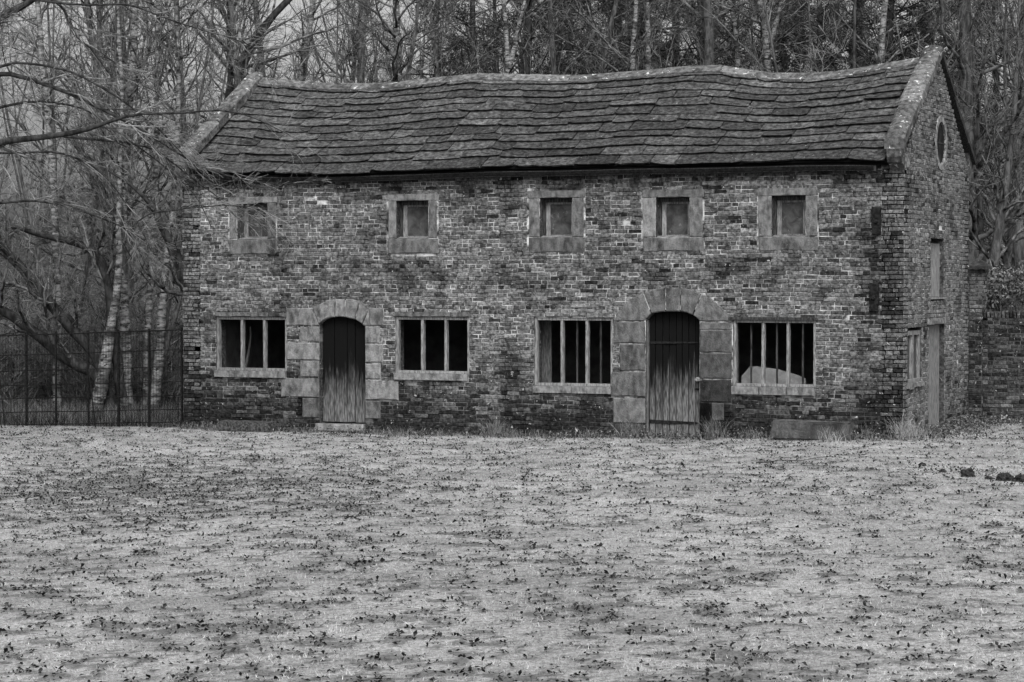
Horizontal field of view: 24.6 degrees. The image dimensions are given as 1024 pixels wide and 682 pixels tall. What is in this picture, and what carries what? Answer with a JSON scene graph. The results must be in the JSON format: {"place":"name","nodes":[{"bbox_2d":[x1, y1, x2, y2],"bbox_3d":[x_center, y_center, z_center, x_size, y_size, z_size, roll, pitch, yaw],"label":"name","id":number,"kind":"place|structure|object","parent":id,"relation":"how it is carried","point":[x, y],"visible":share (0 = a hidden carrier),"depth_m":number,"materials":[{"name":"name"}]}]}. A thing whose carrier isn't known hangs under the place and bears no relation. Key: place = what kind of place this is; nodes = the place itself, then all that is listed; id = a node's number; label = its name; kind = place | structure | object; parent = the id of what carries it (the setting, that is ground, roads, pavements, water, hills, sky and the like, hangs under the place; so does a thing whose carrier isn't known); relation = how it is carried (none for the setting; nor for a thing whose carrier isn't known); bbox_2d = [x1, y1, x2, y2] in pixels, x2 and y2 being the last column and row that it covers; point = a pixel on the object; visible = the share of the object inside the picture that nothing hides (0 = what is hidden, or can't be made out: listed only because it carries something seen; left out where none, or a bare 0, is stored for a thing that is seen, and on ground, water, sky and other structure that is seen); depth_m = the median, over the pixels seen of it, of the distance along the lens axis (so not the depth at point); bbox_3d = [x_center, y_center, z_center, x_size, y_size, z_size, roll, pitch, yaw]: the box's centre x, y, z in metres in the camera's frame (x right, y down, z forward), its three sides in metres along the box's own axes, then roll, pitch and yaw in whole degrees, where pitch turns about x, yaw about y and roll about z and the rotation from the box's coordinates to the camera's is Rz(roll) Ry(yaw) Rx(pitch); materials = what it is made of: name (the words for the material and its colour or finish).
{"place":"outdoors","nodes":[
{"label":"outdoors","id":0,"kind":"place"},
{"bbox_2d":[0,382,183,427],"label":"rank grass","id":1,"kind":"structure","parent":0,"point":[17,418],"depth_m":45.05,"materials":[{"name":"plant"}]},
{"bbox_2d":[0,0,1017,240],"label":"sky","id":2,"kind":"structure","parent":0,"point":[288,8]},
{"bbox_2d":[0,240,1023,681],"bbox_3d":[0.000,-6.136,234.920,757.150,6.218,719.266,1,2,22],"label":"ground","id":3,"kind":"structure","parent":0,"point":[382,646],"depth_m":20.67,"materials":[{"name":"plant"}]},
{"bbox_2d":[0,248,68,400],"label":"shrub","id":4,"kind":"object","parent":3,"relation":"on","point":[7,329],"visible":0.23,"depth_m":50.73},
{"bbox_2d":[0,1,74,262],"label":"bare tree","id":5,"kind":"object","parent":3,"relation":"on","point":[8,155],"visible":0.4,"depth_m":71.51,"materials":[{"name":"grey plant"}]},
{"bbox_2d":[0,293,83,405],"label":"shrub","id":6,"kind":"object","parent":3,"relation":"on","point":[16,366],"visible":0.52,"depth_m":49.83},
{"bbox_2d":[0,0,100,406],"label":"birch tree","id":7,"kind":"object","parent":3,"relation":"on","point":[39,49],"visible":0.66,"depth_m":47.96,"materials":[{"name":"plant"}]},
{"bbox_2d":[0,297,112,400],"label":"shrub","id":8,"kind":"object","parent":3,"relation":"on","point":[44,393],"visible":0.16,"depth_m":50.55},
{"bbox_2d":[0,245,114,401],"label":"shrub","id":9,"kind":"object","parent":3,"relation":"on","point":[12,357],"visible":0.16,"depth_m":51.19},
{"bbox_2d":[0,1,115,382],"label":"bare tree","id":10,"kind":"object","parent":3,"relation":"on","point":[38,221],"visible":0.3,"depth_m":59.23,"materials":[{"name":"grey plant"}]},
{"bbox_2d":[0,173,126,411],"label":"bare tree","id":11,"kind":"object","parent":3,"relation":"on","point":[66,321],"visible":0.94,"depth_m":47.20,"materials":[{"name":"grey plant"}]},
{"bbox_2d":[0,0,166,303],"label":"bare tree","id":12,"kind":"object","parent":3,"relation":"on","point":[15,169],"visible":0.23,"depth_m":75.76,"materials":[{"name":"grey plant"}]},
{"bbox_2d":[0,327,182,427],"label":"metal fence","id":13,"kind":"object","parent":3,"relation":"on","point":[89,383],"visible":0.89,"depth_m":43.30,"materials":[{"name":"metal"}]},
{"bbox_2d":[0,0,183,335],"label":"bare tree","id":14,"kind":"object","parent":3,"relation":"on","point":[97,230],"visible":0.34,"depth_m":57.14,"materials":[{"name":"grey plant"}]},
{"bbox_2d":[0,265,183,405],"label":"shrub","id":15,"kind":"object","parent":3,"relation":"on","point":[101,283],"visible":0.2,"depth_m":50.46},
{"bbox_2d":[3,266,182,396],"bbox_3d":[-9.239,0.000,52.621,3.457,3.391,4.512,1,2,32],"label":"shrub","id":16,"kind":"object","parent":3,"relation":"on","point":[87,312],"visible":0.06,"depth_m":52.01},
{"bbox_2d":[0,0,189,383],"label":"bare tree","id":17,"kind":"object","parent":3,"relation":"on","point":[3,91],"visible":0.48,"depth_m":53.36,"materials":[{"name":"grey plant"}]},
{"bbox_2d":[12,289,180,405],"bbox_3d":[-8.700,0.293,49.457,4.789,2.845,3.628,1,2,30],"label":"shrub","id":18,"kind":"object","parent":3,"relation":"on","point":[83,392],"visible":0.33,"depth_m":49.44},
{"bbox_2d":[58,0,166,327],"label":"bare tree","id":19,"kind":"object","parent":3,"relation":"on","point":[98,76],"visible":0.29,"depth_m":55.85,"materials":[{"name":"grey plant"}]},
{"bbox_2d":[0,0,225,324],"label":"bare tree","id":20,"kind":"object","parent":3,"relation":"on","point":[132,282],"visible":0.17,"depth_m":59.05,"materials":[{"name":"grey plant"}]},
{"bbox_2d":[61,307,183,402],"bbox_3d":[-8.233,0.208,51.124,4.214,2.910,3.435,0,1,-12],"label":"shrub","id":21,"kind":"object","parent":3,"relation":"on","point":[176,374],"visible":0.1,"depth_m":50.41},
{"bbox_2d":[46,0,206,412],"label":"birch tree","id":22,"kind":"object","parent":3,"relation":"on","point":[110,326],"visible":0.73,"depth_m":47.00,"materials":[{"name":"plant"}]},
{"bbox_2d":[65,0,189,409],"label":"birch tree","id":23,"kind":"object","parent":3,"relation":"on","point":[124,298],"visible":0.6,"depth_m":47.87,"materials":[{"name":"plant"}]},
{"bbox_2d":[74,298,183,403],"bbox_3d":[-7.633,0.344,50.334,3.568,2.681,2.734,1,2,24],"label":"shrub","id":24,"kind":"object","parent":3,"relation":"on","point":[173,391],"visible":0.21,"depth_m":50.12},
{"bbox_2d":[45,0,224,259],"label":"bare tree","id":25,"kind":"object","parent":3,"relation":"on","point":[184,115],"visible":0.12,"depth_m":64.13,"materials":[{"name":"grey plant"}]},
{"bbox_2d":[96,123,183,334],"bbox_3d":[-6.991,-1.418,46.412,2.369,6.014,1.661,1,2,22],"label":"bare tree","id":26,"kind":"object","parent":3,"relation":"on","point":[179,279],"visible":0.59,"depth_m":46.41,"materials":[{"name":"grey plant"}]},
{"bbox_2d":[64,0,228,411],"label":"birch tree","id":27,"kind":"object","parent":3,"relation":"on","point":[161,325],"visible":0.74,"depth_m":47.98,"materials":[{"name":"plant"}]},
{"bbox_2d":[5,0,293,404],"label":"bare tree","id":28,"kind":"object","parent":3,"relation":"on","point":[125,249],"visible":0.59,"depth_m":47.77,"materials":[{"name":"grey plant"}]},
{"bbox_2d":[90,0,242,404],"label":"birch tree","id":29,"kind":"object","parent":3,"relation":"on","point":[148,319],"visible":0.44,"depth_m":48.99,"materials":[{"name":"plant"}]},
{"bbox_2d":[0,0,347,286],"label":"overhanging tree","id":30,"kind":"object","parent":3,"relation":"on","point":[14,10],"visible":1,"depth_m":38.21,"materials":[{"name":"grey plant"}]},
{"bbox_2d":[138,0,308,131],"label":"bare tree","id":31,"kind":"object","parent":3,"relation":"on","point":[257,20],"visible":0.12,"depth_m":93.69,"materials":[{"name":"grey plant"}]},
{"bbox_2d":[152,0,341,228],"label":"bare tree","id":32,"kind":"object","parent":3,"relation":"on","point":[235,76],"visible":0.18,"depth_m":54.48,"materials":[{"name":"grey plant"}]},
{"bbox_2d":[217,420,278,431],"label":"stone block","id":33,"kind":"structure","parent":3,"relation":"on","point":[256,426],"depth_m":41.59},
{"bbox_2d":[134,0,391,255],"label":"bare tree","id":34,"kind":"object","parent":3,"relation":"on","point":[280,7],"visible":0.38,"depth_m":55.09,"materials":[{"name":"grey plant"}]},
{"bbox_2d":[170,0,389,143],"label":"bare tree","id":35,"kind":"object","parent":3,"relation":"on","point":[336,61],"visible":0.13,"depth_m":55.49,"materials":[{"name":"grey plant"}]},
{"bbox_2d":[264,0,376,82],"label":"birch tree","id":36,"kind":"object","parent":3,"relation":"on","point":[309,29],"visible":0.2,"depth_m":59.84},
{"bbox_2d":[261,0,459,82],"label":"bare tree","id":37,"kind":"object","parent":3,"relation":"on","point":[358,57],"visible":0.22,"depth_m":70.63,"materials":[{"name":"grey plant"}]},
{"bbox_2d":[317,0,406,82],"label":"bare tree","id":38,"kind":"object","parent":3,"relation":"on","point":[352,68],"visible":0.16,"depth_m":83.82,"materials":[{"name":"grey plant"}]},
{"bbox_2d":[282,0,455,82],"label":"bare tree","id":39,"kind":"object","parent":3,"relation":"on","point":[318,60],"visible":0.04,"depth_m":91.96,"materials":[{"name":"grey plant"}]},
{"bbox_2d":[319,0,456,82],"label":"birch tree","id":40,"kind":"object","parent":3,"relation":"on","point":[397,67],"visible":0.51,"depth_m":57.83,"materials":[{"name":"plant"}]},
{"bbox_2d":[355,0,498,82],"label":"bare tree","id":41,"kind":"object","parent":3,"relation":"on","point":[408,76],"visible":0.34,"depth_m":60.83,"materials":[{"name":"grey plant"}]},
{"bbox_2d":[369,0,501,82],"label":"conifer","id":42,"kind":"object","parent":3,"relation":"on","point":[425,74],"visible":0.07,"depth_m":83.89,"materials":[{"name":"grey plant"}]},
{"bbox_2d":[370,0,523,80],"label":"bare tree","id":43,"kind":"object","parent":3,"relation":"on","point":[434,56],"visible":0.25,"depth_m":65.82,"materials":[{"name":"grey plant"}]},
{"bbox_2d":[362,0,564,81],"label":"bare tree","id":44,"kind":"object","parent":3,"relation":"on","point":[448,16],"visible":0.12,"depth_m":64.97,"materials":[{"name":"grey plant"}]},
{"bbox_2d":[405,0,522,76],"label":"conifer","id":45,"kind":"object","parent":3,"relation":"on","point":[465,34],"visible":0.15,"depth_m":71.81,"materials":[{"name":"grey plant"}]},
{"bbox_2d":[444,0,544,73],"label":"conifer","id":46,"kind":"object","parent":3,"relation":"on","point":[481,9],"visible":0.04,"depth_m":79.76,"materials":[{"name":"grey plant"}]},
{"bbox_2d":[0,0,1009,242],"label":"wood","id":47,"kind":"object","parent":3,"relation":"on","point":[47,193],"visible":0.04,"depth_m":110.06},
{"bbox_2d":[0,422,1023,681],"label":"fallen leaves","id":48,"kind":"object","parent":3,"relation":"on","point":[228,624],"visible":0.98,"depth_m":23.76,"materials":[{"name":"grey plant"}]},
{"bbox_2d":[450,0,578,73],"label":"birch tree","id":49,"kind":"object","parent":3,"relation":"on","point":[509,61],"visible":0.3,"depth_m":60.00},
{"bbox_2d":[455,0,609,74],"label":"bare tree","id":50,"kind":"object","parent":3,"relation":"on","point":[520,63],"visible":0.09,"depth_m":74.82,"materials":[{"name":"grey plant"}]},
{"bbox_2d":[454,0,644,74],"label":"conifer","id":51,"kind":"object","parent":3,"relation":"on","point":[528,68],"visible":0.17,"depth_m":67.73,"materials":[{"name":"grey plant"}]},
{"bbox_2d":[497,0,609,74],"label":"bare tree","id":52,"kind":"object","parent":3,"relation":"on","point":[553,71],"visible":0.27,"depth_m":61.86,"materials":[{"name":"grey plant"}]},
{"bbox_2d":[499,0,629,73],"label":"conifer","id":53,"kind":"object","parent":3,"relation":"on","point":[574,24],"visible":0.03,"depth_m":75.39,"materials":[{"name":"grey plant"}]},
{"bbox_2d":[173,45,975,438],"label":"brick building","id":54,"kind":"structure","parent":3,"relation":"on","point":[673,249],"depth_m":40.12,"materials":[{"name":"brick"}]},
{"bbox_2d":[214,312,286,377],"bbox_3d":[-4.647,0.065,42.055,1.463,1.167,0.255,1,2,22],"label":"window","id":55,"kind":"structure","parent":54,"relation":"in","point":[264,372],"depth_m":41.97,"materials":[{"name":"grey stone"}]},
{"bbox_2d":[229,197,276,253],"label":"window","id":56,"kind":"structure","parent":54,"relation":"in","point":[251,246],"depth_m":42.01,"materials":[{"name":"stone"}]},
{"bbox_2d":[323,317,364,422],"bbox_3d":[-2.930,0.499,41.419,0.943,1.884,0.075,1,2,22],"label":"door","id":57,"kind":"structure","parent":54,"relation":"in","point":[343,337],"depth_m":41.40,"materials":[{"name":"grey wood"}]},
{"bbox_2d":[387,193,437,253],"bbox_3d":[-1.683,-2.042,40.821,0.986,1.047,0.273,1,2,22],"label":"window","id":58,"kind":"structure","parent":54,"relation":"in","point":[413,239],"depth_m":40.83,"materials":[{"name":"stone"}]},
{"bbox_2d":[393,312,468,380],"bbox_3d":[-1.362,0.083,40.694,1.430,1.189,0.255,1,2,22],"label":"window","id":59,"kind":"structure","parent":54,"relation":"in","point":[422,374],"depth_m":40.63,"materials":[{"name":"grey stone"}]},
{"bbox_2d":[527,190,584,252],"bbox_3d":[0.792,-2.025,39.797,1.049,1.052,0.274,1,2,22],"label":"window","id":60,"kind":"structure","parent":54,"relation":"in","point":[561,233],"depth_m":39.80,"materials":[{"name":"stone"}]},
{"bbox_2d":[532,304,612,393],"bbox_3d":[1.057,0.126,39.693,1.445,1.514,0.255,1,2,22],"label":"window","id":61,"kind":"structure","parent":54,"relation":"in","point":[587,387],"depth_m":39.59,"materials":[{"name":"grey stone"}]},
{"bbox_2d":[642,189,703,250],"bbox_3d":[2.712,-2.003,39.001,1.083,1.031,0.274,1,2,22],"label":"window","id":62,"kind":"structure","parent":54,"relation":"in","point":[673,208],"depth_m":39.01,"materials":[{"name":"stone"}]},
{"bbox_2d":[649,311,701,436],"bbox_3d":[2.718,0.546,39.028,0.987,2.100,0.230,1,2,22],"label":"door","id":63,"kind":"structure","parent":54,"relation":"in","point":[674,364],"depth_m":39.08,"materials":[{"name":"grey wood"}]},
{"bbox_2d":[728,317,816,395],"bbox_3d":[4.285,0.245,38.359,1.499,1.271,0.255,1,2,22],"label":"window","id":64,"kind":"structure","parent":54,"relation":"in","point":[762,388],"depth_m":38.32,"materials":[{"name":"grey stone"}]},
{"bbox_2d":[741,366,805,383],"bbox_3d":[4.318,0.638,38.742,1.099,0.434,0.020,1,2,22],"label":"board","id":65,"kind":"object","parent":54,"relation":"in","point":[770,376],"visible":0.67,"depth_m":38.75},
{"bbox_2d":[758,188,817,250],"bbox_3d":[4.529,-1.983,38.249,1.020,1.028,0.274,1,2,22],"label":"window","id":66,"kind":"structure","parent":54,"relation":"in","point":[790,204],"depth_m":38.25,"materials":[{"name":"stone"}]},
{"bbox_2d":[906,330,924,388],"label":"window","id":67,"kind":"structure","parent":54,"relation":"in","point":[913,335],"depth_m":38.26,"materials":[{"name":"grey stone"}]},
{"bbox_2d":[927,317,945,428],"bbox_3d":[7.050,0.550,39.767,0.330,1.891,1.415,1,2,22],"label":"door","id":68,"kind":"structure","parent":54,"relation":"in","point":[933,323],"depth_m":39.95,"materials":[{"name":"grey wood"}]},
{"bbox_2d":[935,115,947,170],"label":"round window","id":69,"kind":"structure","parent":54,"relation":"in","point":[940,143],"depth_m":39.94,"materials":[{"name":"grey stone"}]},
{"bbox_2d":[174,414,1021,439],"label":"wall foot grass","id":70,"kind":"structure","parent":3,"relation":"on","point":[427,432],"depth_m":40.34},
{"bbox_2d":[173,413,1023,440],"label":"leaf drift","id":71,"kind":"object","parent":3,"relation":"on","point":[965,422],"visible":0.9,"depth_m":39.12,"materials":[{"name":"plant"}]},
{"bbox_2d":[545,0,670,74],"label":"conifer","id":72,"kind":"object","parent":3,"relation":"on","point":[604,25],"visible":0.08,"depth_m":69.57,"materials":[{"name":"grey plant"}]},
{"bbox_2d":[558,0,691,74],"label":"bare tree","id":73,"kind":"object","parent":3,"relation":"on","point":[613,19],"visible":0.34,"depth_m":63.95,"materials":[{"name":"grey plant"}]},
{"bbox_2d":[516,0,742,73],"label":"bare tree","id":74,"kind":"object","parent":3,"relation":"on","point":[648,55],"visible":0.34,"depth_m":57.47,"materials":[{"name":"grey wood"}]},
{"bbox_2d":[610,411,656,438],"bbox_3d":[1.938,1.396,38.909,0.711,0.462,0.884,1,2,22],"label":"grass tuft","id":75,"kind":"object","parent":3,"relation":"on","point":[627,431],"visible":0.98,"depth_m":38.92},
{"bbox_2d":[568,0,705,71],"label":"birch tree","id":76,"kind":"object","parent":3,"relation":"on","point":[633,48],"visible":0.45,"depth_m":56.78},
{"bbox_2d":[586,0,695,73],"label":"conifer","id":77,"kind":"object","parent":3,"relation":"on","point":[641,32],"visible":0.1,"depth_m":68.39,"materials":[{"name":"grey plant"}]},
{"bbox_2d":[527,0,792,73],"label":"bare tree","id":78,"kind":"object","parent":3,"relation":"on","point":[707,23],"visible":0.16,"depth_m":59.04,"materials":[{"name":"grey plant"}]},
{"bbox_2d":[592,0,742,69],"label":"conifer","id":79,"kind":"object","parent":3,"relation":"on","point":[663,48],"visible":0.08,"depth_m":76.02,"materials":[{"name":"grey plant"}]},
{"bbox_2d":[608,0,762,70],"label":"conifer","id":80,"kind":"object","parent":3,"relation":"on","point":[721,49],"visible":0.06,"depth_m":70.31,"materials":[{"name":"grey plant"}]},
{"bbox_2d":[694,413,734,439],"bbox_3d":[3.312,1.398,38.426,0.643,0.438,0.828,-1,1,-22],"label":"grass tuft","id":81,"kind":"object","parent":3,"relation":"on","point":[711,431],"visible":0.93,"depth_m":38.39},
{"bbox_2d":[687,0,781,68],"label":"conifer","id":82,"kind":"object","parent":3,"relation":"on","point":[724,38],"visible":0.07,"depth_m":81.85,"materials":[{"name":"grey plant"}]},
{"bbox_2d":[660,0,824,72],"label":"birch tree","id":83,"kind":"object","parent":3,"relation":"on","point":[737,46],"visible":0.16,"depth_m":59.83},
{"bbox_2d":[683,0,837,72],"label":"birch tree","id":84,"kind":"object","parent":3,"relation":"on","point":[764,35],"visible":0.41,"depth_m":57.77,"materials":[{"name":"plant"}]},
{"bbox_2d":[712,0,826,72],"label":"conifer","id":85,"kind":"object","parent":3,"relation":"on","point":[785,51],"visible":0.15,"depth_m":74.32,"materials":[{"name":"grey plant"}]},
{"bbox_2d":[771,419,853,440],"bbox_3d":[4.816,1.437,37.602,1.296,0.319,0.357,1,2,22],"label":"stone trough","id":86,"kind":"object","parent":3,"relation":"on","point":[788,429],"visible":0.96,"depth_m":37.47,"materials":[{"name":"stone"}]},
{"bbox_2d":[751,0,887,72],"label":"conifer","id":87,"kind":"object","parent":3,"relation":"on","point":[829,32],"visible":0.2,"depth_m":71.36,"materials":[{"name":"grey plant"}]},
{"bbox_2d":[783,0,939,72],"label":"conifer","id":88,"kind":"object","parent":3,"relation":"on","point":[859,5],"visible":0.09,"depth_m":79.26,"materials":[{"name":"grey plant"}]},
{"bbox_2d":[711,0,1022,251],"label":"bare tree","id":89,"kind":"object","parent":3,"relation":"on","point":[764,8],"visible":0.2,"depth_m":52.63,"materials":[{"name":"grey plant"}]},
{"bbox_2d":[823,0,952,70],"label":"birch tree","id":90,"kind":"object","parent":3,"relation":"on","point":[882,31],"visible":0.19,"depth_m":59.98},
{"bbox_2d":[884,409,926,439],"bbox_3d":[6.243,1.329,37.294,0.693,0.506,0.740,0,1,11],"label":"grass tuft","id":91,"kind":"object","parent":3,"relation":"on","point":[900,431],"visible":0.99,"depth_m":37.28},
{"bbox_2d":[810,0,1007,303],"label":"conifer","id":92,"kind":"object","parent":3,"relation":"on","point":[889,23],"visible":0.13,"depth_m":72.35,"materials":[{"name":"grey plant"}]},
{"bbox_2d":[847,0,1010,204],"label":"conifer","id":93,"kind":"object","parent":3,"relation":"on","point":[901,19],"visible":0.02,"depth_m":81.83,"materials":[{"name":"grey plant"}]},
{"bbox_2d":[861,0,1010,259],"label":"conifer","id":94,"kind":"object","parent":3,"relation":"on","point":[901,30],"visible":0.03,"depth_m":76.07,"materials":[{"name":"grey plant"}]},
{"bbox_2d":[883,0,1023,400],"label":"bare tree","id":95,"kind":"object","parent":3,"relation":"on","point":[964,21],"visible":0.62,"depth_m":49.19,"materials":[{"name":"grey plant"}]},
{"bbox_2d":[886,0,1023,261],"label":"bare tree","id":96,"kind":"object","parent":3,"relation":"on","point":[979,206],"visible":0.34,"depth_m":49.88,"materials":[{"name":"grey plant"}]},
{"bbox_2d":[911,0,1023,320],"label":"bare tree","id":97,"kind":"object","parent":3,"relation":"on","point":[1017,255],"visible":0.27,"depth_m":56.01,"materials":[{"name":"grey plant"}]},
{"bbox_2d":[920,0,1023,309],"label":"bare tree","id":98,"kind":"object","parent":3,"relation":"on","point":[1006,223],"visible":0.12,"depth_m":68.92,"materials":[{"name":"grey plant"}]},
{"bbox_2d":[940,0,1015,309],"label":"conifer","id":99,"kind":"object","parent":3,"relation":"on","point":[993,72],"visible":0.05,"depth_m":69.77,"materials":[{"name":"grey plant"}]},
{"bbox_2d":[967,258,991,417],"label":"brick pier","id":100,"kind":"structure","parent":3,"relation":"on","point":[978,298],"depth_m":42.05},
{"bbox_2d":[945,0,1023,319],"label":"bare tree","id":101,"kind":"object","parent":3,"relation":"on","point":[996,254],"visible":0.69,"depth_m":48.91,"materials":[{"name":"grey plant"}]},
{"bbox_2d":[946,0,1023,320],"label":"bare tree","id":102,"kind":"object","parent":3,"relation":"on","point":[1007,257],"visible":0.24,"depth_m":50.89,"materials":[{"name":"grey plant"}]},
{"bbox_2d":[954,0,1023,318],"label":"bare tree","id":103,"kind":"object","parent":3,"relation":"on","point":[985,188],"visible":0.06,"depth_m":65.33,"materials":[{"name":"grey plant"}]},
{"bbox_2d":[968,261,1023,320],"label":"bush","id":104,"kind":"object","parent":3,"relation":"on","point":[1000,277],"visible":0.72,"depth_m":45.37,"materials":[{"name":"grey plant"}]},
{"bbox_2d":[982,310,1023,422],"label":"garden wall","id":105,"kind":"structure","parent":3,"relation":"on","point":[1003,369],"depth_m":41.93,"materials":[{"name":"brick"}]},
{"bbox_2d":[542,320,551,382],"bbox_3d":[0.587,0.393,40.369,0.216,2.162,0.038,1,2,22],"label":"plank","id":106,"kind":"object","parent":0,"point":[546,351],"visible":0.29,"depth_m":40.34,"materials":[{"name":"grey wood"}]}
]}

